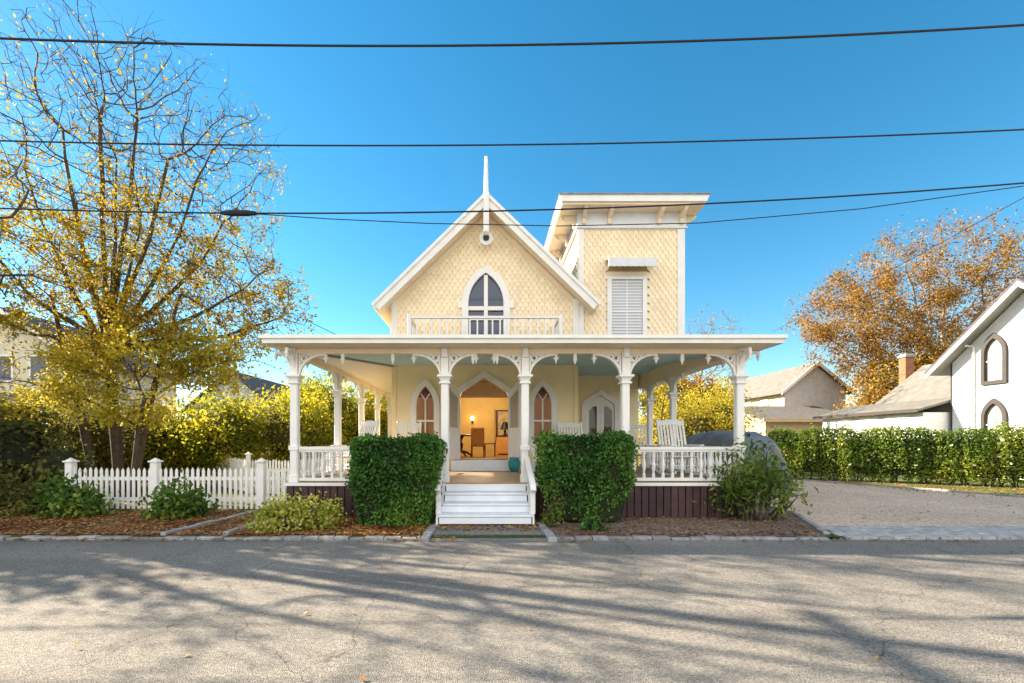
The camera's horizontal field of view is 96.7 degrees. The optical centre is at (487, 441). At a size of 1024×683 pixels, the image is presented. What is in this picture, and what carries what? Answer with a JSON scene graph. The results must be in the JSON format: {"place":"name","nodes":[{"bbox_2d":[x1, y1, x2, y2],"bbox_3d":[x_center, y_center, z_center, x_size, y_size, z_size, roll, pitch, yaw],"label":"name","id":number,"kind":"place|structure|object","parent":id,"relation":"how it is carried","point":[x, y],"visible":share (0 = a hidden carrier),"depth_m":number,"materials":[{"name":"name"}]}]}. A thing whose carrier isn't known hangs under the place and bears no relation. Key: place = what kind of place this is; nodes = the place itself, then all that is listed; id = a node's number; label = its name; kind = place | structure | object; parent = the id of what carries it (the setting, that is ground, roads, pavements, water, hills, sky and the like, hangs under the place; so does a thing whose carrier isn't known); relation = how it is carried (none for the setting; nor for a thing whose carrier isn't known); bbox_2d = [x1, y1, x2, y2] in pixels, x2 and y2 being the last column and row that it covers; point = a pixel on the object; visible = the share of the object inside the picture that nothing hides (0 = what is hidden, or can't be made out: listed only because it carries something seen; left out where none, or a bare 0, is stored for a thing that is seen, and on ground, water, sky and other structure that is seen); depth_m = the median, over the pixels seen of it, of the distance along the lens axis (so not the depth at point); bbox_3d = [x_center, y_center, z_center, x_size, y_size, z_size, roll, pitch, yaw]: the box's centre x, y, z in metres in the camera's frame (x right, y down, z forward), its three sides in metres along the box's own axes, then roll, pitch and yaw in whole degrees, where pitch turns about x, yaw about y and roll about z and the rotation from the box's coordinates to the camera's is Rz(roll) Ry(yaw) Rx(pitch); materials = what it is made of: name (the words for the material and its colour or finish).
{"place":"outdoors","nodes":[
{"label":"outdoors","id":0,"kind":"place"},
{"bbox_2d":[0,307,180,458],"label":"shingled house","id":1,"kind":"structure","parent":0,"point":[24,376],"depth_m":26.00,"materials":[{"name":"cream shingle"},{"name":"grey asphalt shingle"},{"name":"white paint"}]},
{"bbox_2d":[0,354,13,381],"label":"window","id":2,"kind":"structure","parent":1,"relation":"in","point":[11,369],"depth_m":25.93,"materials":[{"name":"white paint"}]},
{"bbox_2d":[29,354,48,381],"bbox_3d":[-25.650,-4.200,25.963,1.100,1.600,0.055,0,0,0],"label":"window","id":3,"kind":"structure","parent":1,"relation":"in","point":[37,367],"depth_m":25.93,"materials":[{"name":"white paint"}]},
{"bbox_2d":[165,511,268,535],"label":"garden path","id":4,"kind":"structure","parent":0,"point":[222,524],"depth_m":7.96,"materials":[{"name":"grey stone"}]},
{"bbox_2d":[181,371,288,462],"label":"dark roofed house","id":5,"kind":"structure","parent":0,"point":[253,383],"depth_m":30.00,"materials":[{"name":"grey"}]},
{"bbox_2d":[0,539,1023,682],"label":"road","id":6,"kind":"structure","parent":0,"point":[588,611],"depth_m":4.12,"materials":[{"name":"grey asphalt"}]},
{"bbox_2d":[0,479,1023,678],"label":"fallen leaves","id":7,"kind":"object","parent":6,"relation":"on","point":[351,530],"visible":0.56,"depth_m":7.81,"materials":[{"name":"brown plant"}]},
{"bbox_2d":[0,0,1023,429],"label":"sky","id":8,"kind":"structure","parent":0,"point":[959,80],"materials":[{"name":"blue"}]},
{"bbox_2d":[4,456,1023,536],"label":"yard","id":9,"kind":"structure","parent":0,"point":[961,488],"depth_m":14.07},
{"bbox_2d":[0,397,109,509],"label":"evergreen shrub","id":10,"kind":"object","parent":9,"relation":"on","point":[27,449],"visible":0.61,"depth_m":10.42,"materials":[{"name":"green plant"}]},
{"bbox_2d":[0,382,200,487],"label":"undergrowth","id":11,"kind":"object","parent":9,"relation":"on","point":[100,437],"visible":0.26,"depth_m":14.60,"materials":[{"name":"green plant"}]},
{"bbox_2d":[0,511,245,535],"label":"leaf bed","id":12,"kind":"object","parent":9,"relation":"on","point":[33,523],"visible":0.33,"depth_m":8.25,"materials":[{"name":"brown plant"}]},
{"bbox_2d":[0,472,58,517],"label":"shrub","id":13,"kind":"object","parent":12,"relation":"on","point":[14,497],"visible":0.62,"depth_m":9.26,"materials":[{"name":"green plant"}]},
{"bbox_2d":[0,142,82,312],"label":"edge tree","id":14,"kind":"object","parent":12,"relation":"on","point":[12,215],"visible":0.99,"depth_m":9.25,"materials":[{"name":"yellow plant"}]},
{"bbox_2d":[23,465,120,518],"bbox_3d":[-8.265,0.996,9.138,1.703,1.087,1.269,0,0,0],"label":"leafy shrub","id":15,"kind":"object","parent":12,"relation":"on","point":[68,500],"visible":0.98,"depth_m":8.99,"materials":[{"name":"green plant"}]},
{"bbox_2d":[137,466,221,520],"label":"leafy shrub","id":16,"kind":"object","parent":12,"relation":"on","point":[168,502],"visible":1,"depth_m":8.87,"materials":[{"name":"green plant"}]},
{"bbox_2d":[0,302,289,501],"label":"young tree","id":17,"kind":"object","parent":9,"relation":"on","point":[66,387],"visible":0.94,"depth_m":11.07,"materials":[{"name":"yellow plant"}]},
{"bbox_2d":[0,0,318,496],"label":"golden tree","id":18,"kind":"object","parent":9,"relation":"on","point":[107,301],"visible":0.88,"depth_m":11.67,"materials":[{"name":"yellow plant"}]},
{"bbox_2d":[62,458,301,510],"bbox_3d":[-6.638,0.935,9.950,5.175,1.190,0.210,0,0,0],"label":"picket fence","id":19,"kind":"object","parent":9,"relation":"on","point":[154,478],"visible":0.68,"depth_m":9.94,"materials":[{"name":"white paint"}]},
{"bbox_2d":[123,376,354,486],"bbox_3d":[-8.286,-0.451,15.854,7.500,3.947,4.595,0,0,0],"label":"yellow bush","id":20,"kind":"object","parent":9,"relation":"on","point":[229,430],"visible":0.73,"depth_m":15.15,"materials":[{"name":"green plant"}]},
{"bbox_2d":[212,451,329,493],"bbox_3d":[-6.965,0.900,13.562,6.538,1.260,0.792,0,0,35],"label":"picket fence","id":21,"kind":"object","parent":9,"relation":"on","point":[239,463],"visible":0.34,"depth_m":13.16,"materials":[{"name":"white paint"}]},
{"bbox_2d":[269,368,387,464],"bbox_3d":[-5.787,-0.889,18.636,6.294,4.876,4.331,0,0,-17],"label":"yellow bush","id":22,"kind":"object","parent":9,"relation":"on","point":[350,410],"visible":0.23,"depth_m":18.21,"materials":[{"name":"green plant"}]},
{"bbox_2d":[225,518,435,535],"bbox_3d":[-2.600,1.496,8.175,3.300,0.001,1.850,0,0,0],"label":"leaf bed","id":23,"kind":"object","parent":9,"relation":"on","point":[375,534],"visible":0.17,"depth_m":7.36,"materials":[{"name":"brown plant"}]},
{"bbox_2d":[241,488,352,534],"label":"shrub","id":24,"kind":"object","parent":23,"relation":"on","point":[278,518],"visible":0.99,"depth_m":7.67,"materials":[{"name":"green plant"}]},
{"bbox_2d":[344,431,447,526],"bbox_3d":[-1.654,0.643,8.401,1.855,1.736,1.279,0,0,0],"label":"box hedge","id":25,"kind":"object","parent":23,"relation":"on","point":[393,480],"visible":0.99,"depth_m":8.01,"materials":[{"name":"green plant"}]},
{"bbox_2d":[429,518,547,540],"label":"walk","id":26,"kind":"structure","parent":9,"relation":"on","point":[480,531],"depth_m":7.43,"materials":[{"name":"grey concrete"}]},
{"bbox_2d":[258,156,787,524],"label":"gothic cottage","id":27,"kind":"structure","parent":9,"relation":"on","point":[533,336],"depth_m":12.69,"materials":[{"name":"beige wood"}]},
{"bbox_2d":[327,419,378,473],"bbox_3d":[-3.234,0.116,11.055,0.792,1.362,1.079,0,0,40],"label":"rocking chair","id":28,"kind":"object","parent":27,"relation":"on","point":[373,424],"visible":0.34,"depth_m":11.22,"materials":[{"name":"white paint"}]},
{"bbox_2d":[396,421,421,437],"bbox_3d":[-2.193,0.116,11.972,0.792,1.362,1.079,0,0,6],"label":"rocking chair","id":29,"kind":"object","parent":27,"relation":"on","point":[399,426],"visible":0.15,"depth_m":12.37,"materials":[{"name":"white paint"}]},
{"bbox_2d":[411,379,439,438],"bbox_3d":[-1.790,-0.820,12.980,0.880,1.960,0.180,0,0,0],"label":"lancet window","id":30,"kind":"structure","parent":27,"relation":"in","point":[425,405],"depth_m":12.98,"materials":[{"name":"white paint"}]},
{"bbox_2d":[449,381,459,459],"bbox_3d":[-0.956,-0.640,12.637,0.068,2.240,0.620,0,0,30],"label":"door leaf","id":31,"kind":"structure","parent":27,"relation":"in","point":[454,395],"depth_m":12.64,"materials":[{"name":"white paint"}]},
{"bbox_2d":[460,434,470,456],"bbox_3d":[-0.950,0.121,15.700,1.190,0.742,1.190,0,0,0],"label":"dining table","id":32,"kind":"object","parent":27,"relation":"on","point":[461,444],"visible":0.39,"depth_m":15.62,"materials":[{"name":"red wood"}]},
{"bbox_2d":[471,428,484,456],"bbox_3d":[-0.345,0.010,15.475,0.470,0.980,0.550,0,0,0],"label":"upholstered chair","id":33,"kind":"object","parent":27,"relation":"on","point":[477,437],"visible":1,"depth_m":15.20,"materials":[{"name":"beige fabric"}]},
{"bbox_2d":[458,265,513,333],"bbox_3d":[-0.060,-3.885,12.993,1.600,2.270,0.135,0,0,0],"label":"gable window","id":34,"kind":"structure","parent":27,"relation":"in","point":[485,293],"depth_m":12.98,"materials":[{"name":"white paint"}]},
{"bbox_2d":[479,407,493,454],"bbox_3d":[-0.050,-0.450,18.163,0.600,1.900,0.055,0,0,0],"label":"inner door","id":35,"kind":"structure","parent":27,"relation":"in","point":[486,414],"depth_m":18.14,"materials":[{"name":"yellow paint"}]},
{"bbox_2d":[485,427,497,455],"bbox_3d":[0.112,-0.010,15.905,0.504,1.021,0.417,0,0,0],"label":"wooden chair","id":36,"kind":"object","parent":27,"relation":"on","point":[491,443],"visible":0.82,"depth_m":15.73,"materials":[{"name":"red wood"}]},
{"bbox_2d":[495,410,507,434],"bbox_3d":[0.670,-0.700,18.152,0.760,1.160,0.055,0,0,0],"label":"framed picture","id":37,"kind":"object","parent":27,"relation":"attached to","point":[501,416],"visible":0.39,"depth_m":18.16,"materials":[{"name":"beige paper"}]},
{"bbox_2d":[495,435,507,453],"bbox_3d":[0.910,0.090,17.675,1.240,0.700,0.610,0,0,0],"label":"sideboard","id":38,"kind":"object","parent":27,"relation":"on","point":[501,444],"visible":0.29,"depth_m":17.40,"materials":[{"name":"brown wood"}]},
{"bbox_2d":[500,422,507,434],"bbox_3d":[0.660,-0.520,17.600,0.390,0.520,0.400,0,0,0],"label":"table lamp","id":39,"kind":"object","parent":38,"relation":"on","point":[504,426],"visible":0.84,"depth_m":17.49,"materials":[{"name":"black paint"}]},
{"bbox_2d":[508,457,519,470],"bbox_3d":[0.720,0.610,12.450,0.331,0.380,0.340,0,0,0],"label":"planter pot","id":40,"kind":"object","parent":27,"relation":"on","point":[514,463],"visible":0.95,"depth_m":12.33,"materials":[{"name":"teal ceramic"}]},
{"bbox_2d":[508,380,520,459],"bbox_3d":[0.736,-0.640,12.637,0.068,2.240,0.620,0,0,-30],"label":"door leaf","id":41,"kind":"structure","parent":27,"relation":"in","point":[514,396],"depth_m":12.60,"materials":[{"name":"white paint"}]},
{"bbox_2d":[529,379,556,446],"bbox_3d":[1.560,-0.820,12.980,0.880,1.960,0.180,0,0,0],"label":"lancet window","id":42,"kind":"structure","parent":27,"relation":"in","point":[542,399],"depth_m":12.98,"materials":[{"name":"white paint"}]},
{"bbox_2d":[557,422,582,435],"bbox_3d":[2.321,0.116,12.171,0.792,1.362,1.079,0,0,-7],"label":"rocking chair","id":43,"kind":"object","parent":27,"relation":"on","point":[572,425],"visible":0.16,"depth_m":12.57,"materials":[{"name":"white paint"}]},
{"bbox_2d":[587,396,599,435],"bbox_3d":[3.470,-0.390,15.005,0.450,2.260,0.050,0,0,0],"label":"side door leaf","id":44,"kind":"structure","parent":27,"relation":"in","point":[593,407],"depth_m":14.98,"materials":[{"name":"white paint"}]},
{"bbox_2d":[600,396,613,433],"bbox_3d":[3.930,-0.390,15.005,0.450,2.260,0.050,0,0,0],"label":"side door leaf","id":45,"kind":"structure","parent":27,"relation":"in","point":[606,407],"depth_m":15.01,"materials":[{"name":"white paint"}]},
{"bbox_2d":[607,272,646,333],"bbox_3d":[3.970,-3.630,12.990,1.140,2.460,0.060,0,0,0],"label":"tower window","id":46,"kind":"structure","parent":27,"relation":"in","point":[626,291],"depth_m":12.99,"materials":[{"name":"white paint"}]},
{"bbox_2d":[630,423,649,469],"bbox_3d":[4.321,0.116,13.369,0.792,1.362,1.079,0,0,17],"label":"rocking chair","id":47,"kind":"object","parent":27,"relation":"on","point":[637,426],"visible":0.45,"depth_m":13.65,"materials":[{"name":"white paint"}]},
{"bbox_2d":[655,418,705,475],"bbox_3d":[4.594,0.104,10.973,0.806,1.387,1.098,0,0,-5],"label":"rocking chair","id":48,"kind":"object","parent":27,"relation":"on","point":[676,423],"visible":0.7,"depth_m":11.29,"materials":[{"name":"white paint"}]},
{"bbox_2d":[638,382,692,453],"bbox_3d":[7.788,-0.770,20.450,2.863,4.747,2.602,0,0,0],"label":"slim tree","id":49,"kind":"object","parent":9,"relation":"on","point":[663,403],"visible":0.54,"depth_m":20.32,"materials":[{"name":"yellow plant"}]},
{"bbox_2d":[538,506,825,535],"bbox_3d":[3.750,1.496,8.925,5.500,0.001,3.350,0,0,0],"label":"mulch bed","id":50,"kind":"object","parent":9,"relation":"on","point":[785,526],"visible":0.38,"depth_m":7.96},
{"bbox_2d":[538,477,570,527],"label":"shrub","id":51,"kind":"object","parent":50,"relation":"on","point":[549,516],"visible":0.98,"depth_m":8.01,"materials":[{"name":"green plant"}]},
{"bbox_2d":[532,428,642,520],"bbox_3d":[1.845,0.580,8.591,2.030,1.761,1.068,0,0,0],"label":"box hedge","id":52,"kind":"object","parent":50,"relation":"on","point":[596,474],"visible":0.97,"depth_m":8.31,"materials":[{"name":"green plant"}]},
{"bbox_2d":[579,514,612,531],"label":"plant","id":53,"kind":"object","parent":50,"relation":"on","point":[593,525],"visible":1,"depth_m":7.66,"materials":[{"name":"green plant"}]},
{"bbox_2d":[692,426,818,520],"bbox_3d":[5.204,0.607,8.691,2.105,1.819,1.557,0,0,-27],"label":"loose bush","id":54,"kind":"object","parent":50,"relation":"on","point":[764,481],"visible":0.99,"depth_m":8.59,"materials":[{"name":"green plant"}]},
{"bbox_2d":[638,370,748,432],"bbox_3d":[11.391,-1.599,27.139,8.214,6.246,5.016,0,0,0],"label":"golden bush","id":55,"kind":"object","parent":9,"relation":"on","point":[685,381],"visible":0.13,"depth_m":26.19,"materials":[{"name":"golden yellow leaves"},{"name":"twig"},{"name":"grey brown bark"}]},
{"bbox_2d":[638,367,769,465],"bbox_3d":[9.867,-1.117,22.268,7.232,5.329,4.642,0,0,0],"label":"lemon bush","id":56,"kind":"object","parent":9,"relation":"on","point":[717,414],"visible":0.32,"depth_m":21.53,"materials":[{"name":"yellow plant"}]},
{"bbox_2d":[686,304,756,388],"bbox_3d":[13.889,-3.624,29.213,6.489,10.458,5.057,0,0,0],"label":"bare tree","id":57,"kind":"object","parent":9,"relation":"on","point":[714,369],"visible":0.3,"depth_m":28.88,"materials":[{"name":"orange plant"}]},
{"bbox_2d":[727,361,855,422],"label":"barn","id":58,"kind":"structure","parent":9,"relation":"on","point":[795,386],"depth_m":35.00,"materials":[{"name":"grey"}]},
{"bbox_2d":[744,402,750,417],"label":"window","id":59,"kind":"structure","parent":58,"relation":"in","point":[746,404],"depth_m":39.85,"materials":[{"name":"white paint"}]},
{"bbox_2d":[760,399,767,405],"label":"window","id":60,"kind":"structure","parent":58,"relation":"in","point":[764,402],"depth_m":37.42,"materials":[{"name":"white paint"}]},
{"bbox_2d":[744,406,846,439],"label":"shed","id":61,"kind":"structure","parent":9,"relation":"on","point":[795,418],"depth_m":31.33,"materials":[{"name":"beige wood"}]},
{"bbox_2d":[832,328,953,417],"bbox_3d":[28.487,-3.089,30.188,10.544,9.200,6.422,0,0,0],"label":"amber tree","id":62,"kind":"object","parent":9,"relation":"on","point":[876,389],"visible":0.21,"depth_m":29.77,"materials":[{"name":"orange plant"}]},
{"bbox_2d":[767,421,1023,486],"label":"privet hedge","id":63,"kind":"object","parent":9,"relation":"on","point":[843,453],"visible":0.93,"depth_m":16.37,"materials":[{"name":"green plant"}]},
{"bbox_2d":[779,205,1023,394],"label":"copper beech","id":64,"kind":"object","parent":9,"relation":"on","point":[941,301],"visible":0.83,"depth_m":31.11,"materials":[{"name":"orange plant"}]},
{"bbox_2d":[756,480,1023,525],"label":"driveway","id":65,"kind":"structure","parent":0,"point":[829,507],"depth_m":10.36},
{"bbox_2d":[655,431,791,490],"bbox_3d":[7.547,0.563,15.473,2.102,1.864,4.490,0,0,-14],"label":"covered car","id":66,"kind":"object","parent":65,"relation":"on","point":[714,438],"visible":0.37,"depth_m":13.80,"materials":[{"name":"grey fabric"}]},
{"bbox_2d":[812,278,1023,479],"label":"white house","id":67,"kind":"structure","parent":0,"point":[972,375],"depth_m":19.84,"materials":[{"name":"paint"}]},
{"bbox_2d":[834,421,850,433],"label":"window","id":68,"kind":"structure","parent":67,"relation":"in","point":[848,423],"depth_m":25.34,"materials":[{"name":"white paint"}]},
{"bbox_2d":[859,419,876,434],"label":"window","id":69,"kind":"structure","parent":67,"relation":"in","point":[864,424],"depth_m":23.76,"materials":[{"name":"white paint"}]},
{"bbox_2d":[885,418,905,435],"bbox_3d":[19.817,-0.725,22.150,0.064,0.850,1.100,0,0,0],"label":"window","id":70,"kind":"structure","parent":67,"relation":"in","point":[895,422],"depth_m":22.04,"materials":[{"name":"white paint"}]},
{"bbox_2d":[980,333,1007,385],"bbox_3d":[20.980,-3.460,18.850,0.140,2.120,0.960,0,0,0],"label":"window","id":71,"kind":"structure","parent":67,"relation":"in","point":[994,350],"depth_m":18.85,"materials":[{"name":"white glass"}]},
{"bbox_2d":[980,398,1007,438],"bbox_3d":[20.980,-0.760,18.850,0.140,2.120,0.960,0,0,0],"label":"window","id":72,"kind":"structure","parent":67,"relation":"in","point":[994,410],"depth_m":18.92,"materials":[{"name":"white glass"}]},
{"bbox_2d":[820,526,1023,539],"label":"driveway apron","id":73,"kind":"object","parent":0,"point":[931,533],"visible":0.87,"depth_m":7.46,"materials":[{"name":"grey concrete"}]},
{"label":"ground","id":74,"kind":"structure","parent":0,"visible":0},
{"bbox_2d":[0,479,1023,541],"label":"kerb","id":75,"kind":"structure","parent":74,"relation":"on","point":[543,527],"depth_m":7.14,"materials":[{"name":"stone"}]},
{"bbox_3d":[-24.000,-3.650,7.100,0.285,10.700,1.800,0,0,0],"label":"utility pole","id":76,"kind":"object","parent":74,"relation":"on","visible":0},
{"bbox_2d":[0,24,1023,46],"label":"power line","id":77,"kind":"object","parent":76,"relation":"attached to","point":[508,45],"visible":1,"depth_m":6.89,"materials":[{"name":"black rubber"}]},
{"bbox_2d":[0,182,1023,215],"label":"power line","id":78,"kind":"object","parent":76,"relation":"attached to","point":[239,213],"visible":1,"depth_m":7.39,"materials":[{"name":"black rubber"}]},
{"bbox_3d":[16.000,-3.450,7.600,0.285,10.300,1.800,0,0,0],"label":"utility pole","id":79,"kind":"object","parent":74,"relation":"on","visible":0},
{"bbox_2d":[0,129,1023,146],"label":"power line","id":80,"kind":"object","parent":79,"relation":"attached to","point":[517,144],"visible":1,"depth_m":7.09,"materials":[{"name":"black rubber"}]},
{"bbox_2d":[256,186,1023,225],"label":"power line","id":81,"kind":"object","parent":79,"relation":"attached to","point":[636,224],"visible":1,"depth_m":7.49,"materials":[{"name":"black rubber"}]},
{"bbox_2d":[774,197,1023,330],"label":"power line","id":82,"kind":"object","parent":79,"relation":"attached to","point":[912,258],"visible":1,"depth_m":18.30,"materials":[{"name":"black rubber"}]},
{"bbox_3d":[-14.000,-3.950,9.980,0.285,11.300,1.800,0,0,0],"label":"utility pole","id":83,"kind":"object","parent":74,"relation":"on","visible":0},
{"bbox_2d":[3,170,333,333],"bbox_3d":[-9.074,-5.344,11.739,10.282,4.727,0.016,0,0,-17],"label":"power line","id":84,"kind":"object","parent":83,"relation":"attached to","point":[163,251],"visible":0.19,"depth_m":11.71,"materials":[{"name":"black rubber"}]}
]}

